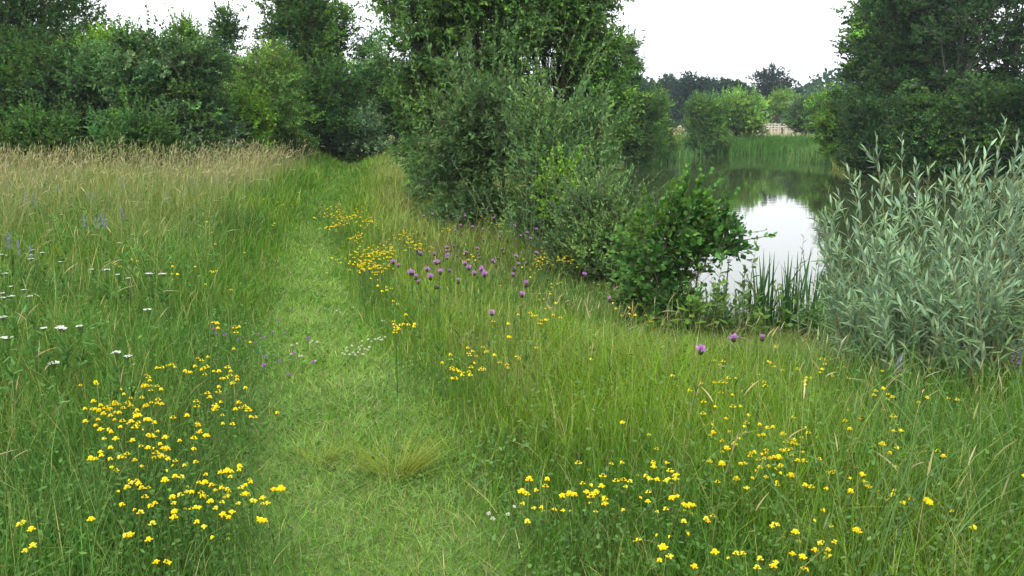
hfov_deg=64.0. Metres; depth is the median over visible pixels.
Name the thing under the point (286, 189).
meadow grass
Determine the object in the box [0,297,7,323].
yarrow
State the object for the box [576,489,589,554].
trefoil
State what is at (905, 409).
coarse grass clump
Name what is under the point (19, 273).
bugloss
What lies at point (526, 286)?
knapweed
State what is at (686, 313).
broadleaf plant
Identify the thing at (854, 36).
alder tree
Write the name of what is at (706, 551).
trefoil
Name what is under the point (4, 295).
yarrow
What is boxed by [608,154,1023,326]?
water
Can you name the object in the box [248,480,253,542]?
trefoil
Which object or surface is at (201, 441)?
trefoil
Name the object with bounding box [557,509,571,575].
trefoil
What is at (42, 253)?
yarrow
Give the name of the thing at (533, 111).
grey willow bush
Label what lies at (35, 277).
yarrow
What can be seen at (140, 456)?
trefoil
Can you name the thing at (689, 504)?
trefoil
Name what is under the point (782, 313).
broadleaf plant
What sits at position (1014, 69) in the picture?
alder tree
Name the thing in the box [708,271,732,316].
broadleaf plant
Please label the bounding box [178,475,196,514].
trefoil
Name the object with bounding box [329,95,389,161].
elder bush
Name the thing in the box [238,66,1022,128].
distant woodland
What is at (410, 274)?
knapweed
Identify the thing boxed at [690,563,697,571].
trefoil
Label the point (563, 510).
trefoil
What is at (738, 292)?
broadleaf plant
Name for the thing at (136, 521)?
trefoil
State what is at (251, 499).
trefoil
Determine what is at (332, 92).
alder tree
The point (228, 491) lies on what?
trefoil
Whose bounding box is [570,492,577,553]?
trefoil
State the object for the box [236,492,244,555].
trefoil
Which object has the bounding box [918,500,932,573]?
trefoil
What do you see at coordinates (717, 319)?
broadleaf plant
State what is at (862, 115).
alder bush
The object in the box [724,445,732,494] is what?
trefoil
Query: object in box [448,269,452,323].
knapweed
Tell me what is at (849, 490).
trefoil
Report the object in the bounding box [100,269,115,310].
yarrow
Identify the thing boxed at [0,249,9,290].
yarrow
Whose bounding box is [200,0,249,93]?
oak tree
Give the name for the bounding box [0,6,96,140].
hazel bush
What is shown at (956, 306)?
silver willow bush
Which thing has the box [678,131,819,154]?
reeds
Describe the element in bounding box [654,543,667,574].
trefoil
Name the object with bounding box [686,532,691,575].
trefoil
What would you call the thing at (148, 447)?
trefoil
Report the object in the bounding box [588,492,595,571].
trefoil
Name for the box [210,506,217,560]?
trefoil
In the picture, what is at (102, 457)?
trefoil
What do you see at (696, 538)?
trefoil
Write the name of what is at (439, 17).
sallow tree
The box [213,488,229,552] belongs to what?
trefoil
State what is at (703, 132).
willow bush
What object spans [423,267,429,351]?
knapweed
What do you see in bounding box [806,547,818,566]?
trefoil
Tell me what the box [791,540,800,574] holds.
trefoil
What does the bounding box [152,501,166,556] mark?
trefoil
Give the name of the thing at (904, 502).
trefoil
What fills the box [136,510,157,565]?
trefoil
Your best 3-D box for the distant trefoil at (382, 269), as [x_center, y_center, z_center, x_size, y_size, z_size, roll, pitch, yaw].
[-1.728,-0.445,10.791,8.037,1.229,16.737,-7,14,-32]
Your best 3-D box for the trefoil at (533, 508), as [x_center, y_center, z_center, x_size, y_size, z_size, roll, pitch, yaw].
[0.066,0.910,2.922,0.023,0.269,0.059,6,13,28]
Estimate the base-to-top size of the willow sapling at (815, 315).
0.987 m
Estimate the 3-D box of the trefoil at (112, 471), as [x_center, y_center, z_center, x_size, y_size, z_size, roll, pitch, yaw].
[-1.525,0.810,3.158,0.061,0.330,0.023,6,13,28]
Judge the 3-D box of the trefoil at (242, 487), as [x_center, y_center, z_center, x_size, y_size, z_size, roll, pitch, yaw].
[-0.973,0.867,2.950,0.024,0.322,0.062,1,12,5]
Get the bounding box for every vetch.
[887,355,905,412]
[998,346,1014,396]
[1005,352,1021,406]
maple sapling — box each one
[80,10,172,141]
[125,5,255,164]
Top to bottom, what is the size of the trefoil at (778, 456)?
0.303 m
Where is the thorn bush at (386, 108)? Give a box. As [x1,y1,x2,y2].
[354,34,418,148]
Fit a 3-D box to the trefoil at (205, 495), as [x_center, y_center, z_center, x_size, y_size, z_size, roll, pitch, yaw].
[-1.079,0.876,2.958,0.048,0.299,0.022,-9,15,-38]
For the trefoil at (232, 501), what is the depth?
3.07 m
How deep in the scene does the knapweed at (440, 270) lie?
4.88 m
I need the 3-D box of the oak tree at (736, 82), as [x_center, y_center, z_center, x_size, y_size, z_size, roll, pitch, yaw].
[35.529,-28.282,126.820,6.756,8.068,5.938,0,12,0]
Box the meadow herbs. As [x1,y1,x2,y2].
[0,159,1023,575]
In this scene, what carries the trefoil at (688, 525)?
on the ground at (406, 508)
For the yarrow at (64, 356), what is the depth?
4.23 m
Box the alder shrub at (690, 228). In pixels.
[598,163,777,336]
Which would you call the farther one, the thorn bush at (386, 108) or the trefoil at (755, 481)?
the thorn bush at (386, 108)
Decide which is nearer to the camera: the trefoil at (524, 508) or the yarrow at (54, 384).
the trefoil at (524, 508)
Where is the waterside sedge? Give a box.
[644,282,1007,332]
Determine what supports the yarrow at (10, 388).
on the ground at (406, 508)
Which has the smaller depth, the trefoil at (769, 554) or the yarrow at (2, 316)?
the trefoil at (769, 554)
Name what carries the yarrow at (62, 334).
on the ground at (406, 508)
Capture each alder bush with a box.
[608,80,673,169]
[809,91,850,159]
[819,91,923,177]
[875,83,989,180]
[931,69,1023,186]
[990,73,1023,173]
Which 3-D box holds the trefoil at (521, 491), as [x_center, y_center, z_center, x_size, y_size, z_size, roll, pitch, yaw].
[0.019,0.876,3.061,0.073,0.273,0.033,0,12,-2]
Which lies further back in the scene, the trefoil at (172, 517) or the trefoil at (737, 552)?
the trefoil at (172, 517)
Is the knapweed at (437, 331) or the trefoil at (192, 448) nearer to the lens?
the trefoil at (192, 448)
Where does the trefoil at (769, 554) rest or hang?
on the ground at (406, 508)
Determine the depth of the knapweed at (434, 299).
6.50 m
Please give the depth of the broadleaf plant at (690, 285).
8.58 m
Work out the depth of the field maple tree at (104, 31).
24.70 m
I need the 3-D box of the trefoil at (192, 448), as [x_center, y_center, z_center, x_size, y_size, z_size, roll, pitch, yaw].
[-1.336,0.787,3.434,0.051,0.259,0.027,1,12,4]
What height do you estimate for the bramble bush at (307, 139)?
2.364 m
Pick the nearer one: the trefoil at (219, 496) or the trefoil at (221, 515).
the trefoil at (221, 515)
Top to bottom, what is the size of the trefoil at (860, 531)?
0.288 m
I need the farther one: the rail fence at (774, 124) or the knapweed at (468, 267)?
the rail fence at (774, 124)
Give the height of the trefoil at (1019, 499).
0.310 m
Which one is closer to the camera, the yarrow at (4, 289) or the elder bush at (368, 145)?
the yarrow at (4, 289)
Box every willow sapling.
[677,262,710,334]
[704,250,729,339]
[732,273,750,333]
[734,236,759,324]
[792,233,807,342]
[800,252,821,334]
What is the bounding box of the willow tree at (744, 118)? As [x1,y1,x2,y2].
[714,84,777,138]
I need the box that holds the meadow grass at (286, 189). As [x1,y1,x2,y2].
[0,141,1023,575]
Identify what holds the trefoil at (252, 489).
on the ground at (406, 508)
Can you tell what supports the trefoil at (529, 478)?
on the ground at (406, 508)
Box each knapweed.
[390,259,397,348]
[396,263,399,326]
[407,269,417,383]
[411,270,415,366]
[411,274,420,405]
[417,280,423,378]
[418,251,421,327]
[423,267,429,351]
[427,273,435,371]
[430,259,438,351]
[432,252,435,330]
[434,268,442,386]
[434,284,441,384]
[436,285,445,412]
[437,260,443,341]
[444,249,447,291]
[446,256,448,299]
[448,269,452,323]
[454,278,459,340]
[463,261,470,361]
[464,265,471,316]
[472,270,477,324]
[478,267,483,322]
[478,269,482,319]
[480,270,487,355]
[483,310,494,442]
[490,261,494,308]
[512,267,516,332]
[512,272,516,324]
[518,291,524,362]
[524,280,529,361]
[532,251,538,305]
[579,272,586,338]
[607,296,615,370]
[684,345,707,491]
[728,333,738,438]
[752,334,763,440]
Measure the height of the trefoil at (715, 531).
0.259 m
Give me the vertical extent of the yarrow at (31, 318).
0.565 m
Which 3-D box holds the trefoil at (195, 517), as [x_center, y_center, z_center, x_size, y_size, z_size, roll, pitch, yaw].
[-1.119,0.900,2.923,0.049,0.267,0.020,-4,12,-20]
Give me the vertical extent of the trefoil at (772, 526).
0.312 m
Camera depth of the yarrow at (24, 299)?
5.55 m
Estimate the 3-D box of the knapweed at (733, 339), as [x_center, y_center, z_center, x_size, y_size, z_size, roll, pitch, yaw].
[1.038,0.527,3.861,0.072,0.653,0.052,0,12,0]
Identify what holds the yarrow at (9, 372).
on the ground at (406, 508)
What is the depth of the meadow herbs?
3.87 m
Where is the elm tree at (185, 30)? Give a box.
[157,3,233,114]
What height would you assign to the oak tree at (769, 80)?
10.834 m
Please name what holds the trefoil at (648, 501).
on the ground at (406, 508)
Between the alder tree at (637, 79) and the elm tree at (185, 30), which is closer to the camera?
the elm tree at (185, 30)
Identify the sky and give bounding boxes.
[8,0,1023,91]
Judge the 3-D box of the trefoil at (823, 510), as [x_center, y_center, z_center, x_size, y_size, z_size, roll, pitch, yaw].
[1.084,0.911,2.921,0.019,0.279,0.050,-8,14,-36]
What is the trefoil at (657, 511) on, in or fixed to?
on the ground at (406, 508)
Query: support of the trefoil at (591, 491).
on the ground at (406, 508)
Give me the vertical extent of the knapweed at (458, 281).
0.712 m
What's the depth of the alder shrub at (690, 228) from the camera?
8.55 m
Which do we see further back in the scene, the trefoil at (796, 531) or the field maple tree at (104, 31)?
the field maple tree at (104, 31)
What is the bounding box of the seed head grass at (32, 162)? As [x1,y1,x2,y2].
[0,134,1021,575]
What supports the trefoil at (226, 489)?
on the ground at (406, 508)
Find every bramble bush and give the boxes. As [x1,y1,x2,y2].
[0,88,95,172]
[78,84,194,174]
[270,110,321,162]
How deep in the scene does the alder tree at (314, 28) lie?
31.06 m
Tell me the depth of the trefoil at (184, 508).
2.89 m
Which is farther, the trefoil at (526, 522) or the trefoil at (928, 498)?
the trefoil at (928, 498)
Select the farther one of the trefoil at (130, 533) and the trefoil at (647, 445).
the trefoil at (647, 445)
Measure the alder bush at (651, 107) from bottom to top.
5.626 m
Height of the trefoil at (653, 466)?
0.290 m
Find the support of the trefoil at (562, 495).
on the ground at (406, 508)
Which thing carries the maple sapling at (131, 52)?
on the ground at (406, 508)
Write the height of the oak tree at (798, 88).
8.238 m
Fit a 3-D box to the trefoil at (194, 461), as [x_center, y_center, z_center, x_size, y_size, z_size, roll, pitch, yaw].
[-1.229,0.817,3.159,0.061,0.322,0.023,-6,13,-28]
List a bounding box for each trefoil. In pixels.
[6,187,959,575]
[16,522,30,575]
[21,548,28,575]
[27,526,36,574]
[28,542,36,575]
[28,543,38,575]
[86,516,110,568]
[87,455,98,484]
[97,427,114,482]
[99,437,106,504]
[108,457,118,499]
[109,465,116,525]
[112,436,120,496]
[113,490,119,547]
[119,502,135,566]
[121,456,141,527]
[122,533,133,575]
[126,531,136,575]
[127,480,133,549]
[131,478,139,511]
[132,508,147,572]
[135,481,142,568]
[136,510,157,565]
[138,444,143,506]
[141,486,150,561]
[145,445,156,500]
[145,536,152,575]
[148,503,162,574]
[148,520,159,575]
[152,447,157,490]
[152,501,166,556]
[152,559,159,575]
[160,446,176,502]
[161,455,167,526]
[161,477,181,561]
[162,435,174,488]
[163,559,172,575]
[165,456,176,508]
[166,469,176,538]
[169,494,184,559]
[169,514,189,574]
[171,501,193,575]
[171,508,180,571]
[177,492,191,549]
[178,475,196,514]
[182,463,194,525]
[183,490,188,557]
[183,507,192,567]
[186,485,193,553]
[187,490,193,550]
[188,447,196,485]
[188,460,198,515]
[188,507,207,568]
[192,505,203,567]
[194,505,201,575]
[194,519,201,575]
[195,430,202,483]
[199,429,203,496]
[200,479,214,554]
[201,495,209,540]
[201,524,220,575]
[202,434,207,506]
[203,473,220,524]
[204,494,220,560]
[207,498,219,568]
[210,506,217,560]
[210,535,217,574]
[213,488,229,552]
[215,500,224,571]
[216,485,222,551]
[219,511,231,575]
[221,493,229,556]
[221,516,231,574]
[222,496,230,573]
[223,467,231,527]
[223,537,229,570]
[225,470,233,522]
[225,487,238,553]
[226,515,239,561]
[227,475,244,530]
[227,533,236,574]
[228,490,241,543]
[228,510,233,569]
[229,509,249,573]
[235,502,255,564]
[236,468,244,542]
[236,485,244,570]
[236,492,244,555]
[243,483,249,549]
[243,491,257,540]
[247,494,252,554]
[248,479,263,547]
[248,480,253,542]
[248,499,257,575]
[249,498,255,547]
[254,502,264,559]
[254,516,259,568]
[257,517,271,575]
[259,495,275,555]
[261,518,274,575]
[265,501,273,563]
[270,487,295,559]
[276,485,285,570]
[507,488,526,556]
[514,502,524,569]
[514,519,530,575]
[515,492,529,572]
[526,476,533,548]
[526,506,535,573]
[537,505,542,563]
[541,477,549,528]
[541,509,554,575]
[552,508,563,575]
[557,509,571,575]
[559,493,567,564]
[560,491,572,556]
[560,509,575,569]
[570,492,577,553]
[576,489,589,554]
[581,501,591,570]
[582,483,592,562]
[587,468,594,521]
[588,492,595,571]
[591,489,599,531]
[593,495,602,555]
[593,510,604,575]
[595,483,604,537]
[601,501,612,568]
[609,462,617,499]
[613,478,622,543]
[618,485,627,558]
[621,508,626,548]
[625,479,632,556]
[625,540,634,572]
[630,474,638,533]
[632,537,640,575]
[635,499,650,571]
[639,433,650,506]
[639,496,646,548]
[642,465,656,528]
[643,474,649,522]
[644,510,658,572]
[651,507,668,557]
[652,533,658,575]
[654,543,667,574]
[657,477,670,544]
[658,479,667,517]
[658,547,664,575]
[660,482,672,534]
[661,495,675,557]
[664,535,669,575]
[665,553,673,575]
[668,495,676,557]
[669,519,686,568]
[670,494,679,549]
[672,476,682,519]
[672,505,689,559]
[672,509,685,558]
[677,502,692,562]
[682,512,692,573]
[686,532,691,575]
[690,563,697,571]
[691,503,702,573]
[695,513,703,572]
[702,516,708,575]
[705,520,718,573]
[710,514,720,556]
[710,548,719,575]
[719,462,742,537]
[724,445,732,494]
[732,476,740,512]
[732,550,738,575]
[734,486,749,557]
[735,551,745,575]
[746,465,761,513]
[751,476,756,521]
[759,524,774,570]
[763,523,779,571]
[768,563,776,575]
[769,471,781,534]
[774,454,782,486]
[786,472,799,521]
[789,551,797,574]
[791,529,803,570]
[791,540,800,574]
[796,483,808,536]
[799,553,809,575]
[806,541,822,575]
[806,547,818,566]
[808,508,824,567]
[813,519,819,574]
[817,556,828,575]
[823,487,831,530]
[827,554,831,575]
[829,540,836,570]
[839,488,853,558]
[848,526,860,574]
[851,530,861,574]
[857,504,862,569]
[890,500,905,557]
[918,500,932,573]
[924,497,930,545]
[1013,474,1023,535]
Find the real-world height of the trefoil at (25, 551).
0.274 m
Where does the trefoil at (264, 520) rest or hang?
on the ground at (406, 508)
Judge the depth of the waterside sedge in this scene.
9.64 m
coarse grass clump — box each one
[705,310,1023,518]
[726,295,1000,422]
[726,369,1023,575]
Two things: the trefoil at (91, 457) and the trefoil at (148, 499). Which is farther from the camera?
the trefoil at (91, 457)
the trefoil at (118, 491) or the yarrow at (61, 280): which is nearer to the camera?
the trefoil at (118, 491)
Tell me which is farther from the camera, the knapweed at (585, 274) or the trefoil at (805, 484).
the knapweed at (585, 274)
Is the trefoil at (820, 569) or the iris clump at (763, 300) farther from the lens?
the iris clump at (763, 300)
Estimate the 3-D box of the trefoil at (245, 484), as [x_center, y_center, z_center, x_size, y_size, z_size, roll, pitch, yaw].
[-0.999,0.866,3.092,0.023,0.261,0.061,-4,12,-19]
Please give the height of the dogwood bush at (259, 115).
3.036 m
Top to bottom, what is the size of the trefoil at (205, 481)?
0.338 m
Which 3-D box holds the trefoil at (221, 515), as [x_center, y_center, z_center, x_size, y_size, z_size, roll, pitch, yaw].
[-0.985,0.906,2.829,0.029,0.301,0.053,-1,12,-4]
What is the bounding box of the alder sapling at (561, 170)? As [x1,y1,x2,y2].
[526,139,585,230]
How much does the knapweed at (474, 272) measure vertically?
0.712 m
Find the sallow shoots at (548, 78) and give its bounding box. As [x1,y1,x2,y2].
[376,2,618,223]
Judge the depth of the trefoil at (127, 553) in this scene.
2.65 m
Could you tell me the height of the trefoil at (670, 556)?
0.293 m
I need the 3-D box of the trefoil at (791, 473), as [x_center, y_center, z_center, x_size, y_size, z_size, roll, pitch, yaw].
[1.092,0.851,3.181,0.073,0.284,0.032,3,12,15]
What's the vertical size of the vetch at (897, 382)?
0.434 m
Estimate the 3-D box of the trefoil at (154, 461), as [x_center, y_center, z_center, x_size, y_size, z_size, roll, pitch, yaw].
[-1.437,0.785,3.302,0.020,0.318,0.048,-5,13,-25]
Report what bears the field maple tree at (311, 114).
on the ground at (406, 508)
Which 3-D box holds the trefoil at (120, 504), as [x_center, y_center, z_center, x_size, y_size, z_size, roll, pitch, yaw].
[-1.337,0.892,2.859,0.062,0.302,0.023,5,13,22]
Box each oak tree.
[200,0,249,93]
[634,79,653,92]
[651,72,681,121]
[666,70,716,125]
[698,74,728,120]
[718,76,738,93]
[727,79,762,106]
[744,62,801,129]
[774,82,802,129]
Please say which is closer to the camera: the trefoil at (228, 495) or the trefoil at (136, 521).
the trefoil at (136, 521)
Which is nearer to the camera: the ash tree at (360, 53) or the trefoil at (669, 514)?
the trefoil at (669, 514)
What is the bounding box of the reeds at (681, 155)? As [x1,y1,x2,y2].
[616,144,701,169]
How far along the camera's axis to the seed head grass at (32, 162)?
11.59 m
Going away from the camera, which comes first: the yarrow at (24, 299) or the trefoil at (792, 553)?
the trefoil at (792, 553)
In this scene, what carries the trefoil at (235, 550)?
on the ground at (406, 508)
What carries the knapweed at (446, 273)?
on the ground at (406, 508)
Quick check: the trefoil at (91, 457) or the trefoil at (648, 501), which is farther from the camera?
the trefoil at (91, 457)
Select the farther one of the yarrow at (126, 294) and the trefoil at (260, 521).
the yarrow at (126, 294)
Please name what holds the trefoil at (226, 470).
on the ground at (406, 508)
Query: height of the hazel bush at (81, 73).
4.398 m
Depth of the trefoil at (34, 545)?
2.52 m
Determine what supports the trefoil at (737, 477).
on the ground at (406, 508)
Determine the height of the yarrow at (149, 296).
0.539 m
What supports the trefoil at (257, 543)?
on the ground at (406, 508)
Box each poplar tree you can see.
[0,0,124,118]
[36,0,112,123]
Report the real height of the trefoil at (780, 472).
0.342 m
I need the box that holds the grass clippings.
[162,205,587,575]
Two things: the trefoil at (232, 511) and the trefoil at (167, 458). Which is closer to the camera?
the trefoil at (232, 511)
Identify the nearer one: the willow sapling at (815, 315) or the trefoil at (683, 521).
the trefoil at (683, 521)
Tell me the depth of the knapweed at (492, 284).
8.01 m
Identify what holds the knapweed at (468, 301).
on the ground at (406, 508)
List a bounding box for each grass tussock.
[274,434,369,468]
[307,404,494,485]
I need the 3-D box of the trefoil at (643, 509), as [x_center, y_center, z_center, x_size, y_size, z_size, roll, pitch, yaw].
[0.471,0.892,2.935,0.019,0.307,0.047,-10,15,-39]
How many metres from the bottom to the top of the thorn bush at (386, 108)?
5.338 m
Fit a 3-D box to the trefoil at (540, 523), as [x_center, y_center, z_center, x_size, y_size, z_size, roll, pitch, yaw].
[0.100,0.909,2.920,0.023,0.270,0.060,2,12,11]
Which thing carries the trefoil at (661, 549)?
on the ground at (406, 508)
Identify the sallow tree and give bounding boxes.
[357,0,571,211]
[515,0,653,160]
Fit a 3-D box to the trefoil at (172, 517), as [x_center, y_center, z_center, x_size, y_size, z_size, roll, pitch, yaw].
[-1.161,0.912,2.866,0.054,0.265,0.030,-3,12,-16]
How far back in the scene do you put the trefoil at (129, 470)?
3.20 m
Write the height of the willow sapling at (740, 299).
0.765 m
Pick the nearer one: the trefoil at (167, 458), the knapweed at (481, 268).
the trefoil at (167, 458)
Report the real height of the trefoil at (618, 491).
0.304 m
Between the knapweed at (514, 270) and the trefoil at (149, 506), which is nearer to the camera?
the trefoil at (149, 506)
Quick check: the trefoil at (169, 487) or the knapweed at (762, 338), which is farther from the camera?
the knapweed at (762, 338)
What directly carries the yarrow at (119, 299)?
on the ground at (406, 508)
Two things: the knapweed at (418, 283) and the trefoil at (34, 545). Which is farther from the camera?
the knapweed at (418, 283)
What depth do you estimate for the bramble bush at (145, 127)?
20.11 m
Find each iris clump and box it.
[724,254,797,333]
[763,248,824,334]
[783,254,848,341]
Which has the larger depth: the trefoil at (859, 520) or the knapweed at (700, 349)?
the knapweed at (700, 349)
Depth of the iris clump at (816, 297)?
8.81 m
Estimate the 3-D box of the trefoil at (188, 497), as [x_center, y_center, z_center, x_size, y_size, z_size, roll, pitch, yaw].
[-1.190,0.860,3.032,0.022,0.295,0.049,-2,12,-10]
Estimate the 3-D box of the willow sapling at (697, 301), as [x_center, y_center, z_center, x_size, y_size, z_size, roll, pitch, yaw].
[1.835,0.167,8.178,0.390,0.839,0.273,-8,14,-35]
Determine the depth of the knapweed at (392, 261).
6.18 m
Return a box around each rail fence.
[756,125,793,135]
[763,123,795,131]
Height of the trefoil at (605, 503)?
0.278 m
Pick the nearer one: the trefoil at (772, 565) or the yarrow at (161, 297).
the trefoil at (772, 565)
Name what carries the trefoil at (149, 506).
on the ground at (406, 508)
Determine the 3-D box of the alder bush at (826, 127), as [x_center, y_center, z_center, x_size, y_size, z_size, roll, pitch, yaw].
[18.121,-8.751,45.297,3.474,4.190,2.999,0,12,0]
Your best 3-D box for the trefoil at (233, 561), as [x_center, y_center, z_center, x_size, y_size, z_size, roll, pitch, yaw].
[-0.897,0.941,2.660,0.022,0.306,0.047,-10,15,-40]
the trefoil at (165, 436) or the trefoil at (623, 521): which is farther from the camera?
the trefoil at (165, 436)
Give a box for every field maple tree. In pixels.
[55,13,171,109]
[228,31,325,129]
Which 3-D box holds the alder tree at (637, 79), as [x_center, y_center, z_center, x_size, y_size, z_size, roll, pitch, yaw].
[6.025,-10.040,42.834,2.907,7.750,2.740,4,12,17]
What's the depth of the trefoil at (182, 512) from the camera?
2.90 m
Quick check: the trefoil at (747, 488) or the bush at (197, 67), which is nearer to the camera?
the trefoil at (747, 488)
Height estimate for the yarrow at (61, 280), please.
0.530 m
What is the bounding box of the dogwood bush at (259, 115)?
[217,76,280,162]
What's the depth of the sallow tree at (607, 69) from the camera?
16.59 m
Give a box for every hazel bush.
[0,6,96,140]
[2,20,125,160]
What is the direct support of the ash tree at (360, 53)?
on the ground at (406, 508)
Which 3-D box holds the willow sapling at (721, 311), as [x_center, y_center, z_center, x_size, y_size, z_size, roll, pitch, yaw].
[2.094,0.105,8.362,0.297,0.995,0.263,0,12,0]
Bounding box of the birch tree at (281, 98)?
[211,33,315,159]
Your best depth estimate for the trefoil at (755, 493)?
3.09 m
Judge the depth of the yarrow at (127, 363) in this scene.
3.92 m
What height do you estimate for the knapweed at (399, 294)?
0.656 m
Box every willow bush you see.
[390,0,553,234]
[486,55,635,258]
[641,80,687,162]
[673,88,735,154]
[779,88,819,134]
[797,84,847,134]
[801,114,1023,408]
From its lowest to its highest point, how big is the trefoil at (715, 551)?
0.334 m
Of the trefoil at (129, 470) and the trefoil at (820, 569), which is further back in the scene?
the trefoil at (129, 470)
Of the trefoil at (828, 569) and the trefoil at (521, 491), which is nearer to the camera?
the trefoil at (828, 569)
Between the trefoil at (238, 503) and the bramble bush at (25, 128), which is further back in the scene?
the bramble bush at (25, 128)
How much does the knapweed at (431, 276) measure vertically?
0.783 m
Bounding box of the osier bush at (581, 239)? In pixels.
[524,143,659,286]
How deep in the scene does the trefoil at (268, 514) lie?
2.84 m
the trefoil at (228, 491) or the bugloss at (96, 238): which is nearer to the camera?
the trefoil at (228, 491)
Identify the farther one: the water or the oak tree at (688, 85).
the oak tree at (688, 85)
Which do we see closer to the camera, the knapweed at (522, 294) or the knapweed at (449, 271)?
the knapweed at (522, 294)
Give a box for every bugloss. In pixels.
[4,239,14,285]
[8,235,17,290]
[14,239,28,315]
[28,244,40,301]
[93,217,99,262]
[101,216,109,259]
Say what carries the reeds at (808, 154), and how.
on the ground at (406, 508)
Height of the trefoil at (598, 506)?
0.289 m
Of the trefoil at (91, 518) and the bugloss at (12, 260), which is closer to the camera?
the trefoil at (91, 518)
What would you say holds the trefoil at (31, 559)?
on the ground at (406, 508)
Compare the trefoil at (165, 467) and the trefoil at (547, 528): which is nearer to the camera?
the trefoil at (547, 528)
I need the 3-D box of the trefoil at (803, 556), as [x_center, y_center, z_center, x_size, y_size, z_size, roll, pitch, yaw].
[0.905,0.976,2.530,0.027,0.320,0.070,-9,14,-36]
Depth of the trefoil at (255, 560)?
2.79 m
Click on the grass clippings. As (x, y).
(364, 450)
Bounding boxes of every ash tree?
[350,17,395,145]
[764,83,801,133]
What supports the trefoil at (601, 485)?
on the ground at (406, 508)
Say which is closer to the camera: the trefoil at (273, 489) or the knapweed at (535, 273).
the trefoil at (273, 489)
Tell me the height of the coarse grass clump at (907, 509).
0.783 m
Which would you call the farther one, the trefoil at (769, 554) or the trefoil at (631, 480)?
the trefoil at (631, 480)
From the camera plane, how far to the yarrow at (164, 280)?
6.09 m
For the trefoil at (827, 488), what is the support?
on the ground at (406, 508)
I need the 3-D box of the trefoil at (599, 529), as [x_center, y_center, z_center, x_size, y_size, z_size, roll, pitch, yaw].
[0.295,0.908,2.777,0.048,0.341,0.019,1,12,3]
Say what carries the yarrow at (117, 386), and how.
on the ground at (406, 508)
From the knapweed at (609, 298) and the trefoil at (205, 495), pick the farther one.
the knapweed at (609, 298)
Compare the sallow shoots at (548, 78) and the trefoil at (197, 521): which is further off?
the sallow shoots at (548, 78)
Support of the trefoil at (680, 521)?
on the ground at (406, 508)
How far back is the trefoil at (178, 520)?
2.84 m
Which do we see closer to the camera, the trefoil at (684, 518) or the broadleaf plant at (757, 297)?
the trefoil at (684, 518)
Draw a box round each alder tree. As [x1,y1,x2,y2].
[236,0,371,149]
[297,53,389,159]
[616,19,651,166]
[820,0,894,153]
[823,0,979,106]
[888,0,1023,109]
[978,0,1023,85]
[1009,0,1023,64]
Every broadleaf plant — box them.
[609,264,636,303]
[665,287,707,339]
[672,283,707,337]
[687,284,727,335]
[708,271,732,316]
[712,291,727,332]
[719,289,758,338]
[724,291,760,332]
[739,278,764,334]
[742,303,770,335]
[771,279,801,335]
[795,295,810,339]
[804,294,824,340]
[812,300,843,333]
[823,305,839,343]
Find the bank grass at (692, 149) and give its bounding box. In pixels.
[393,135,802,157]
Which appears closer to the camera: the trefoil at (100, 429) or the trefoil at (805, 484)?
the trefoil at (805, 484)
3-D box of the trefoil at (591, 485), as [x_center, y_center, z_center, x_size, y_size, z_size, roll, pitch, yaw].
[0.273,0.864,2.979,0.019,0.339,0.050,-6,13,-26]
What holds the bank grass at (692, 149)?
on the ground at (406, 508)
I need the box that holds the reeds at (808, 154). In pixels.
[775,142,834,162]
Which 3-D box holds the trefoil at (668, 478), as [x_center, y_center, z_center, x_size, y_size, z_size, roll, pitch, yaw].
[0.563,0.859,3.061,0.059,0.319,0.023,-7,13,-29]
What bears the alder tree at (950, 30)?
on the ground at (406, 508)
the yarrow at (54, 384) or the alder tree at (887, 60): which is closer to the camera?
the yarrow at (54, 384)
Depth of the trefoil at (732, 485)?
3.15 m
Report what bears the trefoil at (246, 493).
on the ground at (406, 508)
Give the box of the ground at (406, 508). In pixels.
[0,124,1023,575]
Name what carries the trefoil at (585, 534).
on the ground at (406, 508)
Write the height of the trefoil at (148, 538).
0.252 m
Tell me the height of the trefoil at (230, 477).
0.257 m
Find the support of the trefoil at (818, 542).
on the ground at (406, 508)
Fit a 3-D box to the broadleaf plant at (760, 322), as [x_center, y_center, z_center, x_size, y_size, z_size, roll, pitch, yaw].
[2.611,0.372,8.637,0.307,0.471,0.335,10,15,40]
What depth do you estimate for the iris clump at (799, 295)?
9.03 m
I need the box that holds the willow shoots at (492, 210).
[451,118,675,261]
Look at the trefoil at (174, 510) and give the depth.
2.81 m
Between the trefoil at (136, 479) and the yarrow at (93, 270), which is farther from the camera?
the yarrow at (93, 270)
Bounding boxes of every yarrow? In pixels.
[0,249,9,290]
[0,287,10,314]
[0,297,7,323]
[0,308,17,386]
[0,336,16,428]
[1,273,12,306]
[2,330,22,433]
[6,286,15,313]
[8,295,22,355]
[19,289,33,326]
[26,258,40,309]
[26,295,41,362]
[38,327,54,408]
[40,252,48,289]
[43,355,71,471]
[53,325,71,397]
[53,326,72,405]
[54,327,70,400]
[57,261,66,299]
[73,317,93,393]
[75,318,88,380]
[87,264,101,326]
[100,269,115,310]
[107,351,130,435]
[113,269,125,326]
[118,347,139,426]
[123,277,135,303]
[141,300,158,377]
[144,273,156,323]
[147,273,155,322]
[154,273,170,337]
[158,274,171,325]
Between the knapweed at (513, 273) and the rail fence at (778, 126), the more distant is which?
the rail fence at (778, 126)
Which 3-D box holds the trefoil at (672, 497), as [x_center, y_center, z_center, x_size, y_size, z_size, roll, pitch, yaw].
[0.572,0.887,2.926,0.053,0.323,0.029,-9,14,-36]

